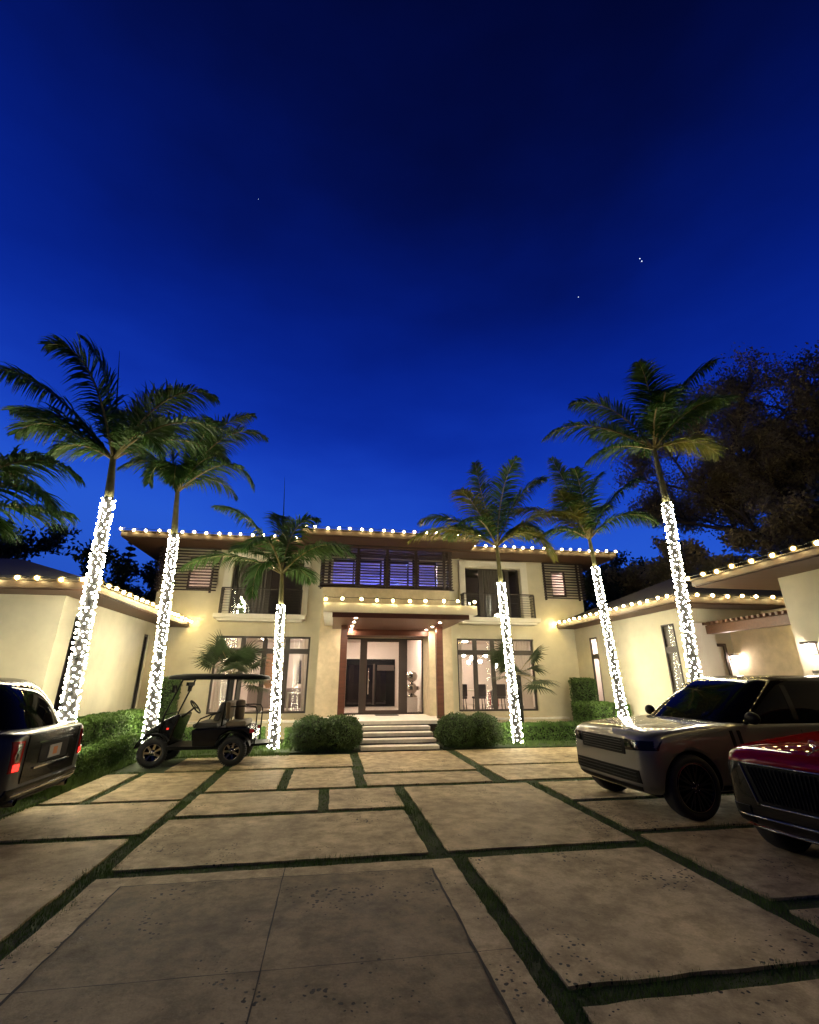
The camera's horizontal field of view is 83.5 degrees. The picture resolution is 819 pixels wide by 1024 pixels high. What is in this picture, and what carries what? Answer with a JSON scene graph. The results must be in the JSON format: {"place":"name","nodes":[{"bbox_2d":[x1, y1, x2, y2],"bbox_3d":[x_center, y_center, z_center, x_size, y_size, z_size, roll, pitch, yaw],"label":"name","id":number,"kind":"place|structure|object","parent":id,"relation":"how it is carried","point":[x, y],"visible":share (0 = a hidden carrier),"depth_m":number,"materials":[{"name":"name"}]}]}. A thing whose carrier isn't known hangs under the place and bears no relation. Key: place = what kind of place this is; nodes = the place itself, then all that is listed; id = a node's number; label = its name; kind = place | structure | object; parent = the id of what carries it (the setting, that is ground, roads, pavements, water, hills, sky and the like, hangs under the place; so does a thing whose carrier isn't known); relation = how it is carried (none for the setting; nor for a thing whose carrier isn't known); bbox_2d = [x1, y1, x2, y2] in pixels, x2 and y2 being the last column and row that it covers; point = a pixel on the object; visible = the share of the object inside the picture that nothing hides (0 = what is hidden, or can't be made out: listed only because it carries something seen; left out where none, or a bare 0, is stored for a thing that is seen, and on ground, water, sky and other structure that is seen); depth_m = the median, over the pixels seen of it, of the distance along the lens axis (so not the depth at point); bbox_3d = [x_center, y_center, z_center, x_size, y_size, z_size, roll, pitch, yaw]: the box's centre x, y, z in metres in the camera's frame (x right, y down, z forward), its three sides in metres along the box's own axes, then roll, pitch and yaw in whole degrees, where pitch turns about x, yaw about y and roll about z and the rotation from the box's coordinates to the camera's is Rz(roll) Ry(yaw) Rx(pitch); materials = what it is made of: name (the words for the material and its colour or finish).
{"place":"outdoors","nodes":[
{"label":"outdoors","id":0,"kind":"place"},
{"bbox_2d":[0,839,127,941],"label":"driveway","id":1,"kind":"structure","parent":0,"point":[35,877],"depth_m":4.58,"materials":[{"name":"beige stone"}]},
{"bbox_2d":[38,774,137,805],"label":"driveway","id":2,"kind":"structure","parent":0,"point":[80,794],"depth_m":7.93,"materials":[{"name":"concrete"}]},
{"bbox_2d":[0,801,178,842],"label":"driveway","id":3,"kind":"structure","parent":0,"point":[64,822],"depth_m":6.20,"materials":[{"name":"concrete"}]},
{"bbox_2d":[0,678,83,807],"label":"parked car","id":4,"kind":"object","parent":3,"relation":"on","point":[40,744],"visible":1,"depth_m":5.99,"materials":[{"name":"black paint"},{"name":"glass"}]},
{"bbox_2d":[90,771,215,803],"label":"driveway","id":5,"kind":"structure","parent":0,"point":[151,787],"depth_m":8.08,"materials":[{"name":"concrete"}]},
{"bbox_2d":[164,757,224,771],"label":"driveway","id":6,"kind":"structure","parent":0,"point":[195,764],"depth_m":10.24,"materials":[{"name":"concrete"}]},
{"bbox_2d":[234,699,245,719],"bbox_3d":[-4.109,4.785,11.129,0.230,0.440,0.230,3,-20,-9],"label":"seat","id":7,"kind":"object","parent":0,"point":[239,713],"visible":1,"depth_m":11.04,"materials":[{"name":"brown leather"}]},
{"bbox_2d":[204,769,285,792],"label":"driveway","id":8,"kind":"structure","parent":0,"point":[247,780],"depth_m":8.63,"materials":[{"name":"concrete"}]},
{"bbox_2d":[175,790,318,817],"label":"driveway","id":9,"kind":"structure","parent":0,"point":[218,804],"depth_m":7.10,"materials":[{"name":"concrete"}]},
{"bbox_2d":[0,868,511,1023],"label":"driveway","id":10,"kind":"structure","parent":0,"point":[139,934],"depth_m":3.12,"materials":[{"name":"beige stone"}]},
{"bbox_2d":[0,868,515,1023],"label":"driveway joints","id":11,"kind":"object","parent":10,"relation":"on","point":[493,984],"visible":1,"depth_m":3.14,"materials":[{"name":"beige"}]},
{"bbox_2d":[111,810,427,872],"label":"driveway","id":12,"kind":"structure","parent":0,"point":[200,843],"depth_m":5.47,"materials":[{"name":"concrete"}]},
{"bbox_2d":[0,858,563,1023],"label":"driveway","id":13,"kind":"structure","parent":0,"point":[526,999],"depth_m":3.58,"materials":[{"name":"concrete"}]},
{"bbox_2d":[0,738,575,819],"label":"lawn","id":14,"kind":"structure","parent":0,"point":[441,746],"depth_m":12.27,"materials":[{"name":"green plant"}]},
{"bbox_2d":[21,733,142,800],"bbox_3d":[-6.529,5.011,9.326,0.589,0.651,4.549,3,-20,-9],"label":"hedge","id":15,"kind":"object","parent":14,"relation":"on","point":[106,752],"visible":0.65,"depth_m":9.65,"materials":[{"name":"green plant"}]},
{"bbox_2d":[74,708,146,746],"bbox_3d":[-7.160,5.073,10.174,0.825,1.126,5.595,3,-20,-9],"label":"hedge","id":16,"kind":"object","parent":14,"relation":"on","point":[99,726],"visible":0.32,"depth_m":10.79,"materials":[{"name":"green plant"}]},
{"bbox_2d":[0,331,236,720],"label":"palm tree","id":17,"kind":"object","parent":14,"relation":"on","point":[128,434],"visible":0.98,"depth_m":10.43,"materials":[{"name":"green plant"}]},
{"bbox_2d":[57,497,115,721],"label":"string lights","id":18,"kind":"object","parent":17,"relation":"attached to","point":[99,583],"visible":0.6,"depth_m":9.40,"materials":[{"name":"white plastic"}]},
{"bbox_2d":[146,676,182,724],"bbox_3d":[-7.725,6.139,14.327,0.907,1.967,0.821,3,-20,-9],"label":"shrub","id":19,"kind":"object","parent":14,"relation":"on","point":[166,694],"visible":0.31,"depth_m":14.23,"materials":[{"name":"green plant"}]},
{"bbox_2d":[116,412,269,734],"bbox_3d":[-6.559,1.416,12.949,4.447,9.742,2.726,3,-20,-9],"label":"palm tree","id":20,"kind":"object","parent":14,"relation":"on","point":[178,476],"visible":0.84,"depth_m":13.60,"materials":[{"name":"green plant"}]},
{"bbox_2d":[141,534,178,742],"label":"string lights","id":21,"kind":"object","parent":20,"relation":"attached to","point":[157,711],"visible":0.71,"depth_m":12.40,"materials":[{"name":"white plastic"}]},
{"bbox_2d":[182,726,265,750],"bbox_3d":[-5.281,6.263,12.761,2.508,0.658,0.793,3,-20,-9],"label":"hedge","id":22,"kind":"object","parent":14,"relation":"on","point":[187,736],"visible":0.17,"depth_m":12.57,"materials":[{"name":"green plant"}]},
{"bbox_2d":[188,630,273,721],"bbox_3d":[-5.370,5.343,14.108,2.623,3.252,2.712,-8,-22,22],"label":"fan palm","id":23,"kind":"object","parent":14,"relation":"on","point":[220,651],"visible":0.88,"depth_m":14.05,"materials":[{"name":"green plant"}]},
{"bbox_2d":[177,480,356,748],"bbox_3d":[-4.292,2.499,13.405,5.361,8.016,2.951,3,-20,-9],"label":"palm tree","id":24,"kind":"object","parent":14,"relation":"on","point":[318,549],"visible":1,"depth_m":14.02,"materials":[{"name":"green plant"}]},
{"bbox_2d":[267,605,284,748],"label":"string lights","id":25,"kind":"object","parent":24,"relation":"attached to","point":[276,674],"visible":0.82,"depth_m":13.03,"materials":[{"name":"white"}]},
{"bbox_2d":[282,726,296,747],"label":"hedge","id":26,"kind":"object","parent":14,"relation":"on","point":[287,731],"visible":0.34,"depth_m":12.89,"materials":[{"name":"green plant"}]},
{"bbox_2d":[289,713,330,752],"bbox_3d":[-2.607,6.018,12.445,1.333,1.062,1.193,3,-20,-9],"label":"boxwood bush","id":27,"kind":"object","parent":14,"relation":"on","point":[308,732],"visible":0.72,"depth_m":12.09,"materials":[{"name":"green plant"}]},
{"bbox_2d":[433,711,476,748],"bbox_3d":[1.335,6.273,13.121,1.376,1.043,1.244,3,-20,-9],"label":"boxwood bush","id":28,"kind":"object","parent":14,"relation":"on","point":[453,730],"visible":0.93,"depth_m":12.79,"materials":[{"name":"green plant"}]},
{"bbox_2d":[467,711,504,747],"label":"boxwood bush","id":29,"kind":"object","parent":14,"relation":"on","point":[489,732],"visible":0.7,"depth_m":12.91,"materials":[{"name":"green plant"}]},
{"bbox_2d":[407,455,582,743],"bbox_3d":[2.787,2.486,14.699,5.839,8.929,2.939,3,-20,-9],"label":"palm tree","id":30,"kind":"object","parent":14,"relation":"on","point":[488,521],"visible":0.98,"depth_m":15.36,"materials":[{"name":"green plant"}]},
{"bbox_2d":[497,582,522,741],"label":"string lights","id":31,"kind":"object","parent":30,"relation":"attached to","point":[509,664],"visible":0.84,"depth_m":14.18,"materials":[{"name":"white plastic"}]},
{"bbox_2d":[483,635,559,722],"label":"fan palm","id":32,"kind":"object","parent":14,"relation":"on","point":[498,656],"visible":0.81,"depth_m":15.47,"materials":[{"name":"green plant"}]},
{"bbox_2d":[498,720,581,741],"bbox_3d":[3.994,6.878,14.390,3.338,0.619,0.746,3,-20,-9],"label":"hedge","id":33,"kind":"object","parent":14,"relation":"on","point":[550,731],"visible":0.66,"depth_m":14.18,"materials":[{"name":"green plant"}]},
{"bbox_2d":[505,456,661,716],"bbox_3d":[5.845,2.477,14.805,4.688,9.021,3.155,10,-23,-26],"label":"palm tree","id":34,"kind":"object","parent":14,"relation":"on","point":[576,502],"visible":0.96,"depth_m":15.41,"materials":[{"name":"green plant"}]},
{"bbox_2d":[591,566,628,716],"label":"string lights","id":35,"kind":"object","parent":34,"relation":"attached to","point":[610,642],"visible":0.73,"depth_m":14.43,"materials":[{"name":"white plastic"}]},
{"bbox_2d":[571,700,632,722],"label":"hedge","id":36,"kind":"object","parent":14,"relation":"on","point":[583,711],"visible":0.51,"depth_m":14.76,"materials":[{"name":"green plant"}]},
{"bbox_2d":[229,754,352,770],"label":"driveway","id":37,"kind":"structure","parent":0,"point":[293,761],"depth_m":10.61,"materials":[{"name":"concrete"}]},
{"bbox_2d":[286,768,355,789],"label":"driveway","id":38,"kind":"structure","parent":0,"point":[323,778],"depth_m":8.89,"materials":[{"name":"concrete"}]},
{"bbox_2d":[328,787,404,810],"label":"driveway","id":39,"kind":"structure","parent":0,"point":[358,799],"depth_m":7.33,"materials":[{"name":"concrete"}]},
{"bbox_2d":[0,744,818,1023],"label":"ground","id":40,"kind":"structure","parent":0,"point":[162,767],"depth_m":4.61,"materials":[{"name":"green plant"}]},
{"bbox_2d":[0,517,81,561],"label":"broadleaf tree","id":41,"kind":"object","parent":40,"relation":"on","point":[16,549],"visible":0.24,"depth_m":25.93,"materials":[{"name":"green plant"}]},
{"bbox_2d":[0,444,85,545],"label":"palm tree","id":42,"kind":"object","parent":40,"relation":"on","point":[12,470],"visible":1,"depth_m":8.48,"materials":[{"name":"green plant"}]},
{"bbox_2d":[0,558,189,718],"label":"house wing","id":43,"kind":"structure","parent":40,"relation":"on","point":[39,618],"depth_m":10.99,"materials":[{"name":"beige paint"}]},
{"bbox_2d":[0,574,84,580],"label":"string lights","id":44,"kind":"object","parent":43,"relation":"attached to","point":[38,576],"visible":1,"depth_m":9.47,"materials":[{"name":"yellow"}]},
{"bbox_2d":[131,634,147,708],"bbox_3d":[-8.583,5.172,14.415,0.070,2.580,0.500,3,-20,-9],"label":"window","id":45,"kind":"structure","parent":43,"relation":"in","point":[146,636],"depth_m":14.64,"materials":[{"name":"black glass"}]},
{"bbox_2d":[99,579,192,622],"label":"string lights","id":46,"kind":"object","parent":43,"relation":"attached to","point":[129,594],"visible":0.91,"depth_m":12.01,"materials":[{"name":"white plastic"}]},
{"bbox_2d":[71,539,159,605],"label":"broadleaf tree","id":47,"kind":"object","parent":40,"relation":"on","point":[122,570],"visible":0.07,"depth_m":21.29,"materials":[{"name":"green plant"}]},
{"bbox_2d":[108,542,139,587],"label":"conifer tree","id":48,"kind":"object","parent":40,"relation":"on","point":[129,549],"visible":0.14,"depth_m":30.18,"materials":[{"name":"green plant"}]},
{"bbox_2d":[133,674,271,768],"bbox_3d":[-4.727,4.904,10.977,2.813,1.948,1.407,3,-20,-9],"label":"golf cart","id":49,"kind":"object","parent":40,"relation":"on","point":[162,741],"visible":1,"depth_m":10.43,"materials":[{"name":"black metal"}]},
{"bbox_2d":[322,712,363,752],"bbox_3d":[-1.891,6.040,12.511,1.320,1.063,1.255,3,-20,-9],"label":"boxwood bush","id":50,"kind":"object","parent":40,"relation":"on","point":[344,731],"visible":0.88,"depth_m":12.18,"materials":[{"name":"green plant"}]},
{"bbox_2d":[120,528,616,751],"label":"house","id":51,"kind":"structure","parent":40,"relation":"on","point":[370,658],"depth_m":17.20,"materials":[{"name":"paint"}]},
{"bbox_2d":[210,638,241,711],"bbox_3d":[-6.618,5.781,16.606,0.780,2.820,0.070,3,-20,-9],"label":"curtain","id":52,"kind":"object","parent":51,"relation":"hanging from","point":[219,693],"visible":0.3,"depth_m":16.41,"materials":[{"name":"beige fabric"}]},
{"bbox_2d":[231,563,267,613],"bbox_3d":[-6.125,2.942,17.665,1.200,2.200,0.070,3,-20,-9],"label":"curtain","id":53,"kind":"object","parent":51,"relation":"hanging from","point":[238,593],"visible":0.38,"depth_m":17.59,"materials":[{"name":"brown fabric"}]},
{"bbox_2d":[206,636,310,713],"bbox_3d":[-5.353,5.828,16.502,3.350,2.620,0.070,3,-20,-9],"label":"window","id":54,"kind":"structure","parent":51,"relation":"in","point":[287,650],"depth_m":16.63,"materials":[{"name":"brown metal"}]},
{"bbox_2d":[228,561,303,614],"bbox_3d":[-5.426,2.928,17.571,2.630,2.060,0.070,3,-20,-9],"label":"window","id":55,"kind":"structure","parent":51,"relation":"in","point":[269,577],"depth_m":17.49,"materials":[{"name":"brown metal"}]},
{"bbox_2d":[246,684,300,707],"bbox_3d":[-5.158,7.334,18.338,2.400,0.880,1.070,3,-20,-9],"label":"sofa","id":56,"kind":"object","parent":51,"relation":"in","point":[294,701],"visible":0.36,"depth_m":17.80,"materials":[{"name":"brown fabric"}]},
{"bbox_2d":[264,654,283,687],"bbox_3d":[-6.697,8.061,22.146,1.000,2.340,0.280,3,-20,-9],"label":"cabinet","id":57,"kind":"object","parent":51,"relation":"on","point":[269,668],"visible":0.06,"depth_m":22.17,"materials":[{"name":"brown wood"}]},
{"bbox_2d":[300,639,308,710],"bbox_3d":[-3.924,5.932,17.021,0.320,2.820,0.070,3,-20,-9],"label":"curtain","id":58,"kind":"object","parent":51,"relation":"hanging from","point":[304,661],"visible":0.45,"depth_m":17.02,"materials":[{"name":"beige fabric"}]},
{"bbox_2d":[345,659,394,706],"bbox_3d":[-1.822,7.968,21.455,2.300,2.080,0.160,3,-20,-9],"label":"garden door","id":59,"kind":"structure","parent":51,"relation":"in","point":[381,686],"depth_m":21.45,"materials":[{"name":"black"}]},
{"bbox_2d":[363,639,400,712],"bbox_3d":[-0.997,6.063,17.016,1.370,2.570,0.146,3,-20,-9],"label":"door","id":60,"kind":"structure","parent":51,"relation":"in","point":[366,640],"depth_m":16.94,"materials":[{"name":"paint"}]},
{"bbox_2d":[325,596,475,602],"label":"string lights","id":61,"kind":"object","parent":51,"relation":"attached to","point":[342,598],"visible":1,"depth_m":13.30,"materials":[{"name":"white plastic"}]},
{"bbox_2d":[407,671,419,711],"bbox_3d":[0.088,7.121,18.235,0.640,1.500,0.480,3,-20,-9],"label":"sculpture","id":62,"kind":"object","parent":51,"relation":"on","point":[412,698],"visible":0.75,"depth_m":18.07,"materials":[{"name":"silver metal"}]},
{"bbox_2d":[458,640,462,708],"bbox_3d":[1.967,6.263,17.927,0.300,2.820,0.070,3,-20,-9],"label":"curtain","id":63,"kind":"object","parent":51,"relation":"hanging from","point":[460,670],"visible":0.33,"depth_m":17.92,"materials":[{"name":"beige fabric"}]},
{"bbox_2d":[472,684,485,708],"bbox_3d":[2.880,7.651,18.998,0.480,0.981,0.510,3,-20,-9],"label":"dining chair","id":64,"kind":"object","parent":51,"relation":"on","point":[482,691],"visible":0.57,"depth_m":18.86,"materials":[{"name":"brown fabric"}]},
{"bbox_2d":[482,571,503,617],"bbox_3d":[3.472,3.458,19.150,1.070,2.150,0.070,3,-20,-9],"label":"curtain","id":65,"kind":"object","parent":51,"relation":"hanging from","point":[490,581],"visible":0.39,"depth_m":19.19,"materials":[{"name":"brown fabric"}]},
{"bbox_2d":[465,568,520,617],"bbox_3d":[3.402,3.378,18.945,2.380,2.060,0.070,3,-20,-9],"label":"window","id":66,"kind":"structure","parent":51,"relation":"in","point":[506,579],"depth_m":19.04,"materials":[{"name":"brown metal"}]},
{"bbox_2d":[457,638,537,711],"bbox_3d":[3.380,6.309,17.849,3.150,2.640,0.070,3,-20,-9],"label":"window","id":67,"kind":"structure","parent":51,"relation":"in","point":[474,652],"depth_m":17.83,"materials":[{"name":"brown metal"}]},
{"bbox_2d":[491,684,505,708],"bbox_3d":[3.719,7.698,19.127,0.480,0.981,0.510,3,-20,-9],"label":"dining chair","id":68,"kind":"object","parent":51,"relation":"on","point":[501,691],"visible":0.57,"depth_m":18.98,"materials":[{"name":"brown fabric"}]},
{"bbox_2d":[514,641,533,708],"bbox_3d":[4.543,6.408,18.323,0.640,2.820,0.070,3,-20,-9],"label":"curtain","id":69,"kind":"object","parent":51,"relation":"hanging from","point":[528,700],"visible":0.54,"depth_m":18.37,"materials":[{"name":"beige fabric"}]},
{"bbox_2d":[568,677,598,720],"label":"shrub","id":70,"kind":"object","parent":40,"relation":"on","point":[583,689],"visible":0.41,"depth_m":16.75,"materials":[{"name":"green plant"}]},
{"bbox_2d":[583,550,630,611],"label":"broadleaf tree","id":71,"kind":"object","parent":40,"relation":"on","point":[617,560],"visible":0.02,"depth_m":33.70,"materials":[{"name":"green plant"}]},
{"bbox_2d":[581,535,706,606],"bbox_3d":[13.771,6.199,26.412,11.501,10.121,8.301,3,-20,-9],"label":"broadleaf tree","id":72,"kind":"object","parent":40,"relation":"on","point":[611,593],"visible":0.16,"depth_m":24.78,"materials":[{"name":"green plant"}]},
{"bbox_2d":[593,533,756,606],"bbox_3d":[13.595,5.350,22.488,8.341,9.200,6.472,-18,-26,40],"label":"broadleaf tree","id":73,"kind":"object","parent":40,"relation":"on","point":[656,572],"visible":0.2,"depth_m":23.11,"materials":[{"name":"green plant"}]},
{"bbox_2d":[556,573,804,715],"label":"house wing","id":74,"kind":"structure","parent":40,"relation":"on","point":[756,634],"depth_m":13.79,"materials":[{"name":"beige paint"}]},
{"bbox_2d":[589,637,604,700],"bbox_3d":[6.990,5.979,17.018,0.050,2.550,0.500,3,-20,-9],"label":"window","id":75,"kind":"structure","parent":74,"relation":"in","point":[594,656],"depth_m":17.19,"materials":[{"name":"brown metal"}]},
{"bbox_2d":[591,639,603,700],"bbox_3d":[7.051,5.973,17.031,0.024,2.510,0.480,3,-20,-9],"label":"curtain","id":76,"kind":"object","parent":74,"relation":"hanging from","point":[598,675],"visible":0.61,"depth_m":17.12,"materials":[{"name":"beige fabric"}]},
{"bbox_2d":[554,593,667,623],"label":"string lights","id":77,"kind":"object","parent":74,"relation":"attached to","point":[623,605],"visible":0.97,"depth_m":14.59,"materials":[{"name":"white plastic"}]},
{"bbox_2d":[660,623,684,692],"bbox_3d":[7.660,4.627,13.157,0.050,2.740,0.550,3,-20,-9],"label":"window","id":78,"kind":"structure","parent":74,"relation":"in","point":[673,649],"depth_m":13.37,"materials":[{"name":"glass"}]},
{"bbox_2d":[663,626,683,690],"bbox_3d":[7.721,4.640,13.163,0.024,2.660,0.530,3,-20,-9],"label":"curtain","id":79,"kind":"object","parent":74,"relation":"hanging from","point":[674,660],"visible":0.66,"depth_m":13.37,"materials":[{"name":"beige fabric"}]},
{"bbox_2d":[716,643,732,675],"bbox_3d":[9.396,5.308,13.885,0.990,2.560,0.100,3,-20,-9],"label":"door","id":80,"kind":"structure","parent":74,"relation":"in","point":[722,649],"depth_m":14.19,"materials":[{"name":"paint"}]},
{"bbox_2d":[594,342,818,551],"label":"broadleaf tree","id":81,"kind":"object","parent":40,"relation":"on","point":[733,485],"visible":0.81,"depth_m":24.47,"materials":[{"name":"green plant"}]},
{"bbox_2d":[685,340,818,552],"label":"broadleaf tree","id":82,"kind":"object","parent":40,"relation":"on","point":[808,355],"visible":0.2,"depth_m":24.96,"materials":[{"name":"green plant"}]},
{"bbox_2d":[717,487,818,563],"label":"broadleaf tree","id":83,"kind":"object","parent":40,"relation":"on","point":[796,522],"visible":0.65,"depth_m":20.90,"materials":[{"name":"green plant"}]},
{"bbox_2d":[0,0,818,605],"label":"sky","id":84,"kind":"structure","parent":0,"point":[402,238],"materials":[{"name":"blue"}]},
{"bbox_2d":[358,750,476,773],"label":"driveway","id":85,"kind":"structure","parent":0,"point":[404,761],"depth_m":10.61,"materials":[{"name":"concrete"}]},
{"bbox_2d":[363,771,492,786],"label":"driveway","id":86,"kind":"structure","parent":0,"point":[420,778],"depth_m":8.89,"materials":[{"name":"concrete"}]},
{"bbox_2d":[455,747,578,765],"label":"driveway","id":87,"kind":"structure","parent":0,"point":[508,756],"depth_m":11.59,"materials":[{"name":"concrete"}]},
{"bbox_2d":[404,782,635,852],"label":"driveway","id":88,"kind":"structure","parent":0,"point":[475,817],"depth_m":6.29,"materials":[{"name":"concrete"}]},
{"bbox_2d":[483,763,591,780],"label":"driveway","id":89,"kind":"structure","parent":0,"point":[542,771],"depth_m":9.57,"materials":[{"name":"concrete"}]},
{"bbox_2d":[538,780,733,800],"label":"driveway","id":90,"kind":"structure","parent":0,"point":[583,790],"depth_m":7.86,"materials":[{"name":"concrete"}]},
{"bbox_2d":[541,356,739,680],"bbox_3d":[6.871,0.640,11.995,5.498,10.643,3.300,10,-22,-25],"label":"palm tree","id":91,"kind":"object","parent":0,"point":[654,422],"visible":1,"depth_m":13.00,"materials":[{"name":"green plant"}]},
{"bbox_2d":[661,502,701,681],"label":"string lights","id":92,"kind":"object","parent":91,"relation":"attached to","point":[685,585],"visible":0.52,"depth_m":11.72,"materials":[{"name":"white plastic"}]},
{"bbox_2d":[469,847,818,990],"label":"driveway","id":93,"kind":"structure","parent":0,"point":[590,918],"depth_m":3.67,"materials":[{"name":"beige stone"}]},
{"bbox_2d":[577,795,753,830],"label":"driveway","id":94,"kind":"structure","parent":0,"point":[651,814],"depth_m":6.52,"materials":[{"name":"concrete"}]},
{"bbox_2d":[575,675,818,820],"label":"parked car","id":95,"kind":"object","parent":94,"relation":"on","point":[676,747],"visible":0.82,"depth_m":6.93,"materials":[{"name":"grey paint"}]},
{"bbox_2d":[583,979,818,1023],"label":"driveway","id":96,"kind":"structure","parent":0,"point":[792,1003],"depth_m":2.67,"materials":[{"name":"beige stone"}]},
{"bbox_2d":[641,828,818,900],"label":"driveway","id":97,"kind":"structure","parent":0,"point":[754,859],"depth_m":4.89,"materials":[{"name":"concrete"}]},
{"bbox_2d":[728,731,818,851],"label":"parked car","id":98,"kind":"object","parent":97,"relation":"on","point":[775,783],"visible":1,"depth_m":4.67,"materials":[{"name":"red paint"}]},
{"bbox_2d":[688,544,818,674],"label":"garage","id":99,"kind":"structure","parent":0,"point":[792,577],"depth_m":9.81,"materials":[{"name":"paint"}]},
{"bbox_2d":[686,539,818,579],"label":"string lights","id":100,"kind":"object","parent":99,"relation":"attached to","point":[816,542],"visible":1,"depth_m":9.65,"materials":[{"name":"white"}]},
{"bbox_2d":[799,641,818,654],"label":"wall lamp","id":101,"kind":"object","parent":99,"relation":"attached to","point":[811,647],"visible":1,"depth_m":9.46,"materials":[{"name":"white glass"}]},
{"bbox_2d":[789,908,818,927],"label":"driveway","id":102,"kind":"structure","parent":0,"point":[806,913],"depth_m":3.76,"materials":[{"name":"beige stone"}]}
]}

